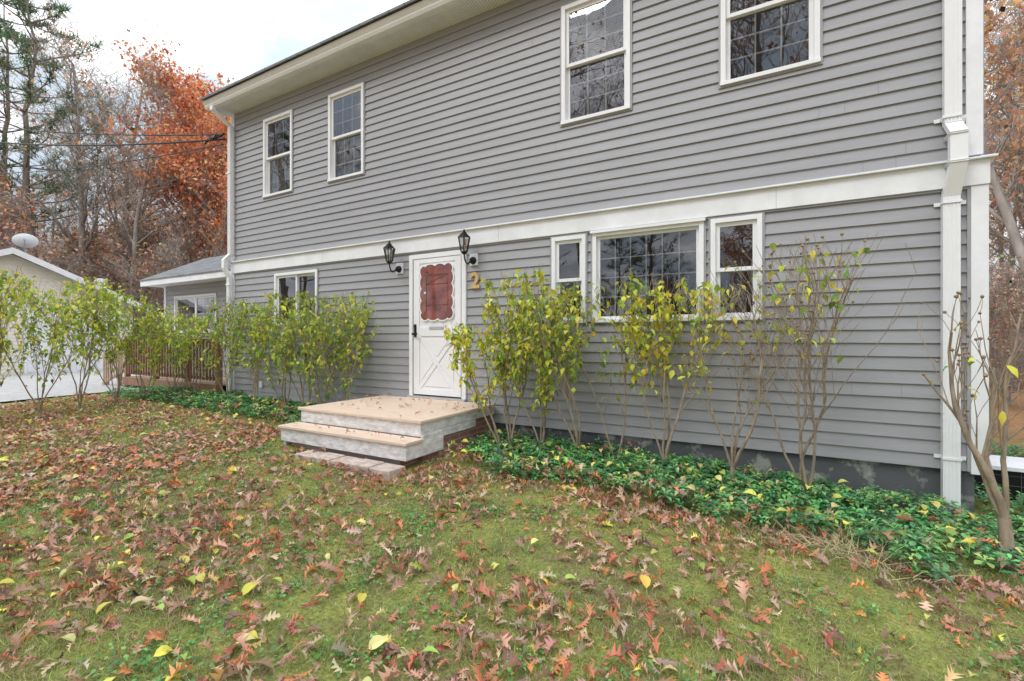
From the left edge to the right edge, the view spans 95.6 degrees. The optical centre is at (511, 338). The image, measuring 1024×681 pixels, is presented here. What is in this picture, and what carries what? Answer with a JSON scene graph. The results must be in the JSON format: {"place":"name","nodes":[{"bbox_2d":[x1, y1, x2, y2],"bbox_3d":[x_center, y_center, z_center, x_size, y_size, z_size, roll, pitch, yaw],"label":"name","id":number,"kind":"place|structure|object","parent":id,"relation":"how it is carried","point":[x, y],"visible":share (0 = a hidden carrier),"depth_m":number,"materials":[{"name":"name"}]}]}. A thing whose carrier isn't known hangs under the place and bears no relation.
{"place":"outdoors","nodes":[
{"label":"outdoors","id":0,"kind":"place"},
{"bbox_2d":[0,365,160,401],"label":"driveway","id":1,"kind":"structure","parent":0,"point":[12,387],"depth_m":11.96,"materials":[{"name":"concrete"}]},
{"bbox_2d":[0,127,224,173],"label":"utility wire","id":2,"kind":"object","parent":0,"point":[215,137],"visible":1,"depth_m":11.02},
{"bbox_2d":[0,349,1023,680],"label":"ground","id":3,"kind":"structure","parent":0,"point":[548,549],"depth_m":2.80,"materials":[{"name":"plant"}]},
{"bbox_2d":[0,266,40,385],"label":"rose of sharon shrub","id":4,"kind":"object","parent":3,"relation":"on","point":[4,275],"visible":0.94,"depth_m":7.25,"materials":[{"name":"green plant"}]},
{"bbox_2d":[0,0,76,246],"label":"pine tree","id":5,"kind":"object","parent":3,"relation":"on","point":[5,135],"visible":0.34,"depth_m":28.66,"materials":[{"name":"green plant"}]},
{"bbox_2d":[0,181,88,276],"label":"understory shrub","id":6,"kind":"object","parent":3,"relation":"on","point":[9,207],"visible":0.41,"depth_m":19.66,"materials":[{"name":"brown plant"}]},
{"bbox_2d":[0,287,104,413],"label":"rose of sharon shrub","id":7,"kind":"object","parent":3,"relation":"on","point":[55,331],"visible":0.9,"depth_m":7.84,"materials":[{"name":"green plant"}]},
{"bbox_2d":[9,103,108,264],"bbox_3d":[-35.812,-7.992,35.667,8.149,18.761,9.280,0,0,-35],"label":"bare tree","id":8,"kind":"object","parent":3,"relation":"on","point":[64,225],"visible":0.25,"depth_m":35.36,"materials":[{"name":"brown plant"}]},
{"bbox_2d":[17,180,109,269],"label":"bare tree","id":9,"kind":"object","parent":3,"relation":"on","point":[56,226],"visible":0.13,"depth_m":39.79,"materials":[{"name":"brown plant"}]},
{"bbox_2d":[32,247,111,290],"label":"understory shrub","id":10,"kind":"object","parent":3,"relation":"on","point":[64,265],"visible":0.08,"depth_m":20.79,"materials":[{"name":"brown plant"}]},
{"bbox_2d":[0,0,148,257],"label":"pine tree","id":11,"kind":"object","parent":3,"relation":"on","point":[34,61],"visible":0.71,"depth_m":25.25,"materials":[{"name":"green plant"}]},
{"bbox_2d":[0,247,148,374],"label":"cream garage","id":12,"kind":"structure","parent":3,"relation":"on","point":[12,259],"depth_m":16.67,"materials":[{"name":"paint"}]},
{"bbox_2d":[12,233,38,252],"bbox_3d":[-17.438,-3.396,16.678,0.540,0.778,0.538,0,0,8],"label":"satellite dish","id":13,"kind":"object","parent":12,"relation":"on","point":[24,241],"visible":0.98,"depth_m":16.63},
{"bbox_2d":[24,310,118,373],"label":"garage doors","id":14,"kind":"structure","parent":12,"relation":"in","point":[28,368],"depth_m":16.97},
{"bbox_2d":[45,220,113,283],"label":"understory shrub","id":15,"kind":"object","parent":3,"relation":"on","point":[88,231],"visible":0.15,"depth_m":28.96,"materials":[{"name":"brown plant"}]},
{"bbox_2d":[16,275,143,407],"bbox_3d":[-7.935,0.078,8.618,2.074,2.428,1.648,0,0,-5],"label":"rose of sharon shrub","id":16,"kind":"object","parent":3,"relation":"on","point":[90,287],"visible":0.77,"depth_m":8.46,"materials":[{"name":"green plant"}]},
{"bbox_2d":[32,102,140,262],"bbox_3d":[-33.566,-9.060,37.457,8.335,20.890,8.260,0,0,41],"label":"pine tree","id":17,"kind":"object","parent":3,"relation":"on","point":[98,136],"visible":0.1,"depth_m":37.47,"materials":[{"name":"green plant"}]},
{"bbox_2d":[28,288,152,403],"bbox_3d":[-7.715,0.170,8.953,2.015,2.234,1.584,0,0,-2],"label":"rose of sharon shrub","id":18,"kind":"object","parent":3,"relation":"on","point":[109,336],"visible":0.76,"depth_m":8.81,"materials":[{"name":"green plant"}]},
{"bbox_2d":[0,0,194,277],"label":"bare tree","id":19,"kind":"object","parent":3,"relation":"on","point":[83,214],"visible":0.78,"depth_m":25.73,"materials":[{"name":"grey plant"}]},
{"bbox_2d":[4,3,195,248],"bbox_3d":[-24.944,-10.026,29.607,11.292,23.182,9.915,0,0,-30],"label":"bare tree","id":20,"kind":"object","parent":3,"relation":"on","point":[112,177],"visible":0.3,"depth_m":29.61,"materials":[{"name":"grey plant"}]},
{"bbox_2d":[55,214,163,331],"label":"understory shrub","id":21,"kind":"object","parent":3,"relation":"on","point":[121,242],"visible":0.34,"depth_m":25.69,"materials":[{"name":"brown plant"}]},
{"bbox_2d":[13,43,217,334],"bbox_3d":[-21.125,-7.332,24.236,8.761,17.772,9.386,0,0,9],"label":"bare tree","id":22,"kind":"object","parent":3,"relation":"on","point":[138,216],"visible":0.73,"depth_m":25.08,"materials":[{"name":"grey plant"}]},
{"bbox_2d":[72,217,163,334],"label":"understory shrub","id":23,"kind":"object","parent":3,"relation":"on","point":[120,237],"visible":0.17,"depth_m":26.25,"materials":[{"name":"brown plant"}]},
{"bbox_2d":[46,151,194,266],"bbox_3d":[-27.722,-6.498,34.702,7.444,15.945,10.524,0,0,-19],"label":"orange oak tree","id":24,"kind":"object","parent":3,"relation":"on","point":[146,212],"visible":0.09,"depth_m":34.68,"materials":[{"name":"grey plant"}]},
{"bbox_2d":[76,226,190,348],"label":"understory shrub","id":25,"kind":"object","parent":3,"relation":"on","point":[163,260],"visible":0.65,"depth_m":23.08,"materials":[{"name":"brown plant"}]},
{"bbox_2d":[84,298,183,398],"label":"rose of sharon shrub","id":26,"kind":"object","parent":3,"relation":"on","point":[151,312],"visible":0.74,"depth_m":9.31,"materials":[{"name":"green plant"}]},
{"bbox_2d":[124,220,190,333],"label":"understory shrub","id":27,"kind":"object","parent":3,"relation":"on","point":[159,239],"visible":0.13,"depth_m":28.26,"materials":[{"name":"brown plant"}]},
{"bbox_2d":[90,31,228,261],"bbox_3d":[-19.400,-7.970,28.559,8.810,19.100,9.864,0,0,-17],"label":"red oak tree","id":28,"kind":"object","parent":3,"relation":"on","point":[173,81],"visible":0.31,"depth_m":27.37,"materials":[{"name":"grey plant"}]},
{"bbox_2d":[102,336,225,394],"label":"wooden deck","id":29,"kind":"structure","parent":3,"relation":"on","point":[210,382],"depth_m":10.58,"materials":[{"name":"brown wood"}]},
{"bbox_2d":[118,198,225,325],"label":"understory shrub","id":30,"kind":"object","parent":3,"relation":"on","point":[183,235],"visible":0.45,"depth_m":25.46,"materials":[{"name":"brown plant"}]},
{"bbox_2d":[142,310,204,392],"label":"rose of sharon shrub","id":31,"kind":"object","parent":3,"relation":"on","point":[173,358],"visible":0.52,"depth_m":9.66,"materials":[{"name":"green plant"}]},
{"bbox_2d":[137,78,234,272],"bbox_3d":[-16.236,-6.278,25.862,9.276,15.653,7.340,0,0,22],"label":"red oak tree","id":32,"kind":"object","parent":3,"relation":"on","point":[220,227],"visible":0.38,"depth_m":25.13,"materials":[{"name":"grey plant"}]},
{"bbox_2d":[151,107,226,256],"bbox_3d":[-17.231,-6.446,28.866,10.008,16.004,7.919,0,0,-21],"label":"red oak tree","id":33,"kind":"object","parent":3,"relation":"on","point":[193,146],"visible":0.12,"depth_m":26.87,"materials":[{"name":"grey plant"}]},
{"bbox_2d":[163,313,228,391],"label":"rose of sharon shrub","id":34,"kind":"object","parent":3,"relation":"on","point":[192,333],"visible":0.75,"depth_m":9.25,"materials":[{"name":"green plant"}]},
{"bbox_2d":[104,384,323,423],"bbox_3d":[-5.484,1.170,8.744,7.190,0.352,1.393,0,0,29],"label":"pachysandra bed","id":35,"kind":"object","parent":3,"relation":"on","point":[183,399],"visible":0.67,"depth_m":8.59,"materials":[{"name":"green plant"}]},
{"bbox_2d":[183,295,258,398],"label":"rose of sharon shrub","id":36,"kind":"object","parent":3,"relation":"on","point":[228,337],"visible":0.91,"depth_m":8.91,"materials":[{"name":"green plant"}]},
{"bbox_2d":[225,302,287,401],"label":"rose of sharon shrub","id":37,"kind":"object","parent":3,"relation":"on","point":[252,362],"visible":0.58,"depth_m":8.67,"materials":[{"name":"green plant"}]},
{"bbox_2d":[237,309,315,411],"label":"rose of sharon shrub","id":38,"kind":"object","parent":3,"relation":"on","point":[255,335],"visible":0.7,"depth_m":7.81,"materials":[{"name":"green plant"}]},
{"bbox_2d":[255,289,342,406],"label":"rose of sharon shrub","id":39,"kind":"object","parent":3,"relation":"on","point":[271,302],"visible":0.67,"depth_m":7.91,"materials":[{"name":"green plant"}]},
{"bbox_2d":[288,308,358,403],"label":"rose of sharon shrub","id":40,"kind":"object","parent":3,"relation":"on","point":[329,358],"visible":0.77,"depth_m":7.54,"materials":[{"name":"green plant"}]},
{"bbox_2d":[280,289,381,401],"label":"rose of sharon shrub","id":41,"kind":"object","parent":3,"relation":"on","point":[360,338],"visible":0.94,"depth_m":7.28,"materials":[{"name":"green plant"}]},
{"bbox_2d":[295,450,404,480],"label":"stone pavers","id":42,"kind":"object","parent":3,"relation":"on","point":[388,471],"visible":0.74,"depth_m":4.99,"materials":[{"name":"stone"}]},
{"bbox_2d":[278,395,493,465],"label":"front steps","id":43,"kind":"structure","parent":3,"relation":"on","point":[425,433],"depth_m":5.63,"materials":[{"name":"white stone"}]},
{"bbox_2d":[407,260,466,401],"bbox_3d":[-1.141,-0.156,7.030,1.100,2.138,0.110,0,0,29],"label":"door frame","id":44,"kind":"object","parent":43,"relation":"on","point":[439,398],"visible":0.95,"depth_m":7.25,"materials":[{"name":"wood"}]},
{"bbox_2d":[409,249,466,398],"bbox_3d":[-1.110,-0.200,7.085,1.080,2.200,0.145,0,0,29],"label":"door leaf","id":45,"kind":"object","parent":44,"relation":"attached to","point":[433,375],"visible":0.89,"depth_m":7.04,"materials":[{"name":"wood"}]},
{"bbox_2d":[420,263,452,319],"bbox_3d":[-1.142,-0.700,7.028,0.628,0.848,0.003,0,0,29],"label":"door window","id":46,"kind":"structure","parent":45,"relation":"in","point":[438,296],"depth_m":7.02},
{"bbox_2d":[419,262,454,320],"bbox_3d":[-1.140,-0.700,7.032,0.660,0.880,0.029,0,0,29],"label":"window bead","id":47,"kind":"object","parent":45,"relation":"attached to","point":[452,307],"depth_m":6.92,"materials":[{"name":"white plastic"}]},
{"bbox_2d":[443,322,520,452],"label":"rose of sharon shrub","id":48,"kind":"object","parent":3,"relation":"on","point":[458,341],"visible":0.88,"depth_m":5.77,"materials":[{"name":"green plant"}]},
{"bbox_2d":[473,264,548,451],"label":"rose of sharon shrub","id":49,"kind":"object","parent":3,"relation":"on","point":[516,324],"visible":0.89,"depth_m":5.71,"materials":[{"name":"green plant"}]},
{"bbox_2d":[0,389,1023,680],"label":"fallen leaves","id":50,"kind":"object","parent":3,"relation":"on","point":[376,641],"visible":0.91,"depth_m":3.20,"materials":[{"name":"brown plant"}]},
{"bbox_2d":[488,294,569,457],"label":"rose of sharon shrub","id":51,"kind":"object","parent":3,"relation":"on","point":[546,378],"visible":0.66,"depth_m":5.50,"materials":[{"name":"green plant"}]},
{"bbox_2d":[508,278,601,463],"bbox_3d":[0.467,0.392,5.477,1.156,2.182,1.262,0,0,11],"label":"rose of sharon shrub","id":52,"kind":"object","parent":3,"relation":"on","point":[571,370],"visible":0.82,"depth_m":5.31,"materials":[{"name":"green plant"}]},
{"bbox_2d":[244,397,974,518],"bbox_3d":[1.001,1.685,10.128,11.320,1.030,7.370,0,0,29],"label":"foundation","id":53,"kind":"object","parent":3,"relation":"on","point":[861,474],"visible":0.14,"depth_m":4.71,"materials":[{"name":"concrete"}]},
{"bbox_2d":[273,0,983,320],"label":"side walls","id":54,"kind":"structure","parent":53,"relation":"on","point":[290,287],"depth_m":10.84,"materials":[{"name":"plastic"}]},
{"bbox_2d":[210,105,233,393],"bbox_3d":[-5.928,-1.745,9.493,0.170,5.890,0.395,0,0,29],"label":"downspout","id":55,"kind":"object","parent":54,"relation":"attached to","point":[230,204],"visible":0.77,"depth_m":9.59,"materials":[{"name":"white plastic"}]},
{"bbox_2d":[216,0,512,117],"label":"soffit and fascia","id":56,"kind":"structure","parent":54,"relation":"attached to","point":[429,19],"depth_m":7.53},
{"bbox_2d":[203,0,460,110],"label":"gutter","id":57,"kind":"object","parent":56,"relation":"attached to","point":[405,16],"visible":1,"depth_m":7.55,"materials":[{"name":"white plastic"}]},
{"bbox_2d":[218,0,505,114],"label":"soffit grooves","id":58,"kind":"object","parent":56,"relation":"attached to","point":[359,55],"visible":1,"depth_m":7.65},
{"bbox_2d":[234,0,966,470],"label":"siding","id":59,"kind":"object","parent":54,"relation":"attached to","point":[458,136],"visible":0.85,"depth_m":5.48,"materials":[{"name":"plastic"}]},
{"bbox_2d":[262,109,291,197],"bbox_3d":[-4.480,-3.534,8.997,0.890,1.532,0.182,0,0,29],"label":"frame","id":60,"kind":"object","parent":59,"relation":"in","point":[268,145],"visible":0.77,"depth_m":9.11,"materials":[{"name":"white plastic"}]},
{"bbox_2d":[271,119,289,192],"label":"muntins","id":61,"kind":"object","parent":60,"relation":"attached to","point":[281,174],"visible":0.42,"depth_m":9.11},
{"bbox_2d":[274,269,316,325],"bbox_3d":[-4.019,-0.749,8.737,1.250,1.002,0.182,0,0,29],"label":"frame","id":62,"kind":"object","parent":59,"relation":"attached to","point":[279,283],"visible":0.42,"depth_m":8.82,"materials":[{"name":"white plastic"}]},
{"bbox_2d":[383,241,403,273],"bbox_3d":[-1.879,-1.277,7.299,0.200,0.494,0.307,0,0,29],"label":"wall lantern","id":63,"kind":"object","parent":59,"relation":"attached to","point":[399,269],"depth_m":7.27,"materials":[{"name":"black metal"}]},
{"bbox_2d":[458,229,477,265],"bbox_3d":[-0.642,-1.297,6.602,0.200,0.494,0.307,0,0,29],"label":"wall lantern","id":64,"kind":"object","parent":59,"relation":"attached to","point":[465,237],"depth_m":6.57,"materials":[{"name":"black metal"}]},
{"bbox_2d":[560,0,632,127],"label":"surround","id":65,"kind":"object","parent":59,"relation":"attached to","point":[631,63],"visible":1,"depth_m":5.63,"materials":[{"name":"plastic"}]},
{"bbox_2d":[234,186,970,471],"bbox_3d":[-0.869,-0.195,6.891,11.320,2.749,0.046,0,0,29],"label":"channel","id":66,"kind":"object","parent":59,"relation":"attached to","point":[968,278],"visible":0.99,"depth_m":4.21,"materials":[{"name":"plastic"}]},
{"bbox_2d":[708,211,764,321],"bbox_3d":[2.430,-0.760,5.041,0.549,1.164,0.030,0,0,29],"label":"surround","id":67,"kind":"object","parent":59,"relation":"attached to","point":[763,241],"visible":0.75,"depth_m":4.99,"materials":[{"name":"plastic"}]},
{"bbox_2d":[711,213,762,320],"bbox_3d":[2.457,-0.759,5.088,0.515,1.122,0.182,0,0,29],"label":"frame","id":68,"kind":"object","parent":67,"relation":"in","point":[755,220],"visible":0.87,"depth_m":5.04,"materials":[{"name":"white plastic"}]},
{"bbox_2d":[718,0,822,88],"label":"surround","id":69,"kind":"object","parent":59,"relation":"attached to","point":[770,75],"visible":1,"depth_m":4.93,"materials":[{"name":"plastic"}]},
{"bbox_2d":[720,0,820,85],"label":"frame","id":70,"kind":"object","parent":69,"relation":"in","point":[727,17],"visible":0.86,"depth_m":4.94,"materials":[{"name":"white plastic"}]},
{"bbox_2d":[228,0,998,474],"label":"band and corner boards","id":71,"kind":"object","parent":54,"relation":"attached to","point":[870,184],"visible":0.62,"depth_m":4.65,"materials":[{"name":"wood"}]},
{"bbox_2d":[934,0,969,522],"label":"downspout","id":72,"kind":"object","parent":71,"relation":"attached to","point":[952,119],"visible":0.91,"depth_m":4.11,"materials":[{"name":"white plastic"}]},
{"bbox_2d":[273,0,973,397],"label":"interior","id":73,"kind":"object","parent":54,"relation":"in","point":[735,240],"visible":0.12,"depth_m":7.87,"materials":[{"name":"black"}]},
{"bbox_2d":[327,82,363,181],"bbox_3d":[-2.838,-3.534,8.072,0.880,1.532,0.182,0,0,29],"label":"frame","id":74,"kind":"object","parent":73,"relation":"on","point":[334,138],"visible":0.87,"depth_m":8.16,"materials":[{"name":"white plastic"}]},
{"bbox_2d":[339,93,360,175],"bbox_3d":[-2.775,-3.530,8.181,0.766,1.540,0.030,0,0,29],"label":"blind","id":75,"kind":"object","parent":73,"relation":"attached to","point":[347,131],"visible":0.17,"depth_m":8.28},
{"bbox_2d":[551,234,585,322],"bbox_3d":[0.760,-0.759,6.044,0.480,1.122,0.182,0,0,29],"label":"frame","id":76,"kind":"object","parent":73,"relation":"on","point":[556,243],"visible":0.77,"depth_m":6.01,"materials":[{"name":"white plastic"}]},
{"bbox_2d":[550,232,587,324],"bbox_3d":[0.734,-0.760,5.997,0.514,1.164,0.030,0,0,29],"label":"surround","id":77,"kind":"object","parent":76,"relation":"attached to","point":[586,233],"visible":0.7,"depth_m":5.86,"materials":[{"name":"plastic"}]},
{"bbox_2d":[561,0,630,124],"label":"frame","id":78,"kind":"object","parent":73,"relation":"on","point":[567,11],"visible":0.91,"depth_m":5.91,"materials":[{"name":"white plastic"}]},
{"bbox_2d":[570,0,623,118],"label":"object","id":79,"kind":"object","parent":73,"relation":"attached to","point":[595,48],"visible":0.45,"depth_m":5.93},
{"bbox_2d":[590,218,705,322],"bbox_3d":[1.605,-0.769,5.558,1.340,1.142,0.200,0,0,29],"label":"frame","id":80,"kind":"object","parent":73,"relation":"on","point":[696,224],"visible":0.66,"depth_m":5.52,"materials":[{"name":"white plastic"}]},
{"bbox_2d":[591,221,705,323],"bbox_3d":[1.583,-0.760,5.519,1.344,1.164,0.030,0,0,29],"label":"surround","id":81,"kind":"object","parent":80,"relation":"attached to","point":[704,278],"visible":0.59,"depth_m":5.18,"materials":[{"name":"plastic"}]},
{"bbox_2d":[730,0,808,78],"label":"curtains","id":82,"kind":"object","parent":73,"relation":"attached to","point":[737,48],"visible":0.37,"depth_m":4.99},
{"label":"gable walls","id":83,"kind":"object","parent":54,"relation":"on","visible":0},
{"bbox_2d":[199,0,421,100],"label":"roof","id":84,"kind":"structure","parent":83,"relation":"attached to","point":[408,3],"depth_m":7.67,"materials":[{"name":"grey"}]},
{"bbox_2d":[562,268,665,462],"bbox_3d":[1.093,0.361,5.223,1.297,2.241,0.816,0,0,19],"label":"rose of sharon shrub","id":85,"kind":"object","parent":3,"relation":"on","point":[631,286],"visible":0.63,"depth_m":5.19,"materials":[{"name":"green plant"}]},
{"bbox_2d":[588,273,745,473],"bbox_3d":[1.638,0.396,4.897,1.444,2.193,1.079,0,0,29],"label":"rose of sharon shrub","id":86,"kind":"object","parent":3,"relation":"on","point":[664,310],"visible":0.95,"depth_m":4.94,"materials":[{"name":"green plant"}]},
{"bbox_2d":[464,429,1023,592],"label":"pachysandra bed","id":87,"kind":"object","parent":3,"relation":"on","point":[990,554],"visible":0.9,"depth_m":4.07,"materials":[{"name":"green plant"}]},
{"bbox_2d":[668,279,821,486],"bbox_3d":[2.370,0.479,4.640,1.430,2.110,0.853,0,0,6],"label":"rose of sharon shrub","id":88,"kind":"object","parent":3,"relation":"on","point":[733,461],"visible":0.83,"depth_m":4.65,"materials":[{"name":"brown plant"}]},
{"bbox_2d":[703,232,915,503],"bbox_3d":[2.522,0.330,4.219,1.612,2.462,1.271,0,0,29],"label":"rose of sharon shrub","id":89,"kind":"object","parent":3,"relation":"on","point":[806,354],"visible":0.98,"depth_m":4.16,"materials":[{"name":"brown plant"}]},
{"bbox_2d":[728,499,1004,598],"bbox_3d":[2.404,1.464,3.318,1.666,0.386,0.973,0,0,29],"label":"dry grass clump","id":90,"kind":"object","parent":3,"relation":"on","point":[849,549],"visible":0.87,"depth_m":3.25,"materials":[{"name":"plant"}]},
{"bbox_2d":[917,288,1023,569],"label":"rose of sharon shrub","id":91,"kind":"object","parent":3,"relation":"on","point":[1000,502],"visible":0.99,"depth_m":3.35,"materials":[{"name":"brown plant"}]},
{"bbox_2d":[975,455,1023,504],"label":"cellar bulkhead","id":92,"kind":"object","parent":3,"relation":"on","point":[1015,467],"visible":0.16,"depth_m":4.74,"materials":[{"name":"white metal"}]},
{"bbox_2d":[975,441,1023,543],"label":"pachysandra bed","id":93,"kind":"object","parent":3,"relation":"on","point":[1014,448],"visible":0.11,"depth_m":4.48,"materials":[{"name":"green plant"}]},
{"bbox_2d":[984,0,1023,277],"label":"orange oak tree","id":94,"kind":"object","parent":3,"relation":"on","point":[1002,200],"visible":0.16,"depth_m":13.13,"materials":[{"name":"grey plant"}]},
{"bbox_2d":[984,0,1023,387],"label":"bare tree","id":95,"kind":"object","parent":3,"relation":"on","point":[1001,236],"visible":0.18,"depth_m":18.20,"materials":[{"name":"brown plant"}]},
{"bbox_2d":[984,0,1023,196],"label":"orange oak tree","id":96,"kind":"object","parent":3,"relation":"on","point":[1021,27],"visible":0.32,"depth_m":17.25,"materials":[{"name":"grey plant"}]},
{"bbox_2d":[984,109,1023,336],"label":"bare tree","id":97,"kind":"object","parent":3,"relation":"on","point":[1000,246],"visible":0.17,"depth_m":21.16,"materials":[{"name":"brown plant"}]},
{"bbox_2d":[984,1,1023,192],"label":"bare tree","id":98,"kind":"object","parent":3,"relation":"on","point":[1011,30],"visible":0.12,"depth_m":18.82,"materials":[{"name":"brown plant"}]},
{"bbox_2d":[989,256,1023,400],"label":"understory shrub","id":99,"kind":"object","parent":3,"relation":"on","point":[995,314],"visible":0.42,"depth_m":11.70,"materials":[{"name":"brown plant"}]},
{"bbox_2d":[989,253,1023,406],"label":"understory shrub","id":100,"kind":"object","parent":3,"relation":"on","point":[1009,399],"visible":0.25,"depth_m":12.68,"materials":[{"name":"brown plant"}]},
{"bbox_2d":[989,73,1023,286],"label":"tree","id":101,"kind":"object","parent":3,"relation":"on","point":[1013,262],"visible":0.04,"depth_m":28.50,"materials":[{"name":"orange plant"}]},
{"bbox_3d":[-6.465,1.540,13.755,5.110,0.720,4.380,0,0,29],"label":"foundation","id":102,"kind":"object","parent":3,"relation":"on","visible":0},
{"bbox_2d":[180,297,214,328],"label":"walls","id":103,"kind":"structure","parent":102,"relation":"on","point":[192,303],"depth_m":13.76,"materials":[{"name":"plastic"}]},
{"bbox_2d":[139,255,231,280],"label":"roof","id":104,"kind":"structure","parent":103,"relation":"on","point":[208,265],"depth_m":12.45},
{"bbox_2d":[140,270,230,333],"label":"trim and gutter","id":105,"kind":"structure","parent":104,"relation":"attached to","point":[165,283],"depth_m":11.86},
{"bbox_2d":[166,280,225,385],"bbox_3d":[-7.538,-0.135,11.810,5.070,2.630,0.022,0,0,29],"label":"siding","id":106,"kind":"object","parent":103,"relation":"attached to","point":[218,288],"visible":0.12,"depth_m":12.20,"materials":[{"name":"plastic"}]},
{"bbox_2d":[174,293,216,332],"bbox_3d":[-8.362,-0.650,12.304,2.050,1.000,0.130,0,0,29],"label":"window frame","id":107,"kind":"object","parent":106,"relation":"attached to","point":[177,299],"visible":0.49,"depth_m":12.30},
{"bbox_2d":[0,0,1023,328],"label":"sky","id":108,"kind":"structure","parent":0,"point":[237,39],"materials":[{"name":"white"}]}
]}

